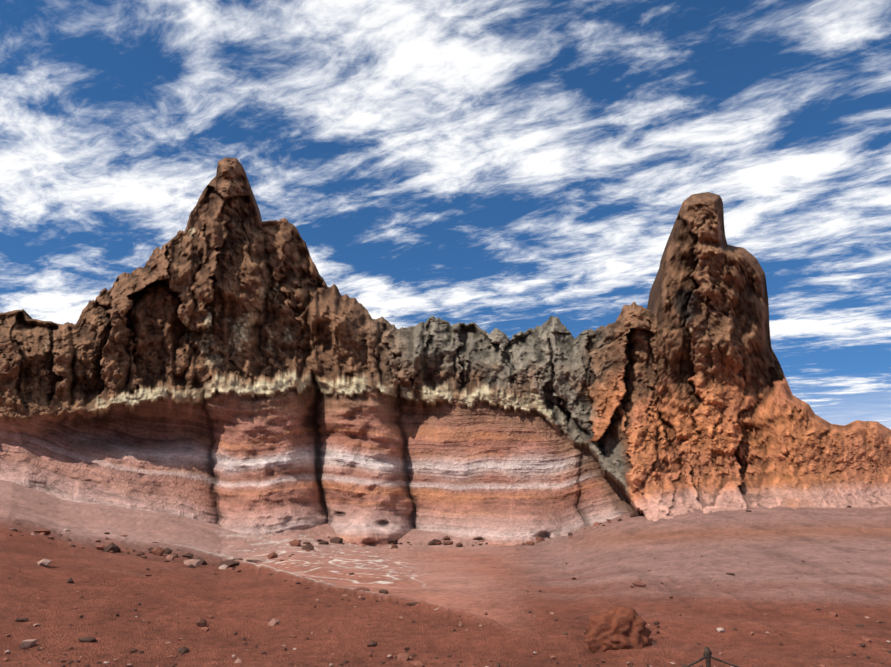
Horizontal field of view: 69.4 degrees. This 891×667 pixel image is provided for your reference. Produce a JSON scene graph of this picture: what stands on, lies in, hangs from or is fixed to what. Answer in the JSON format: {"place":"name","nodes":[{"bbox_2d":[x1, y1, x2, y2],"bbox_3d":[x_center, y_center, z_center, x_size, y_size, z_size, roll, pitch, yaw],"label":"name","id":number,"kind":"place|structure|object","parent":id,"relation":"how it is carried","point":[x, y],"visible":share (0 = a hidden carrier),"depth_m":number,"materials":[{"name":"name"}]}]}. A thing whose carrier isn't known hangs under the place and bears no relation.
{"place":"outdoors","nodes":[
{"label":"outdoors","id":0,"kind":"place"},
{"bbox_2d":[0,480,890,666],"bbox_3d":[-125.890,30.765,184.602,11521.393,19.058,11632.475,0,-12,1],"label":"ground","id":1,"kind":"structure","parent":0,"point":[774,547],"depth_m":8.46,"materials":[{"name":"soil"}]},
{"bbox_2d":[0,157,890,546],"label":"rock formation","id":2,"kind":"object","parent":1,"relation":"on","point":[228,359],"visible":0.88,"depth_m":24.98,"materials":[{"name":"brown stone"}]},
{"bbox_2d":[3,506,890,666],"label":"loose stones","id":3,"kind":"object","parent":1,"relation":"on","point":[112,547],"visible":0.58,"depth_m":8.58,"materials":[{"name":"brown stone"}]},
{"bbox_2d":[584,606,651,652],"bbox_3d":[1.583,2.772,5.931,0.692,0.502,0.498,0,-12,1],"label":"boulder","id":4,"kind":"object","parent":1,"relation":"on","point":[619,627],"visible":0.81,"depth_m":5.77,"materials":[{"name":"brown stone"}]},
{"bbox_2d":[684,646,739,666],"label":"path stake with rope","id":5,"kind":"object","parent":1,"relation":"on","point":[707,653],"visible":1,"depth_m":3.87,"materials":[{"name":"metal"}]},
{"bbox_2d":[0,0,890,429],"label":"sky","id":6,"kind":"structure","parent":0,"point":[508,166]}
]}

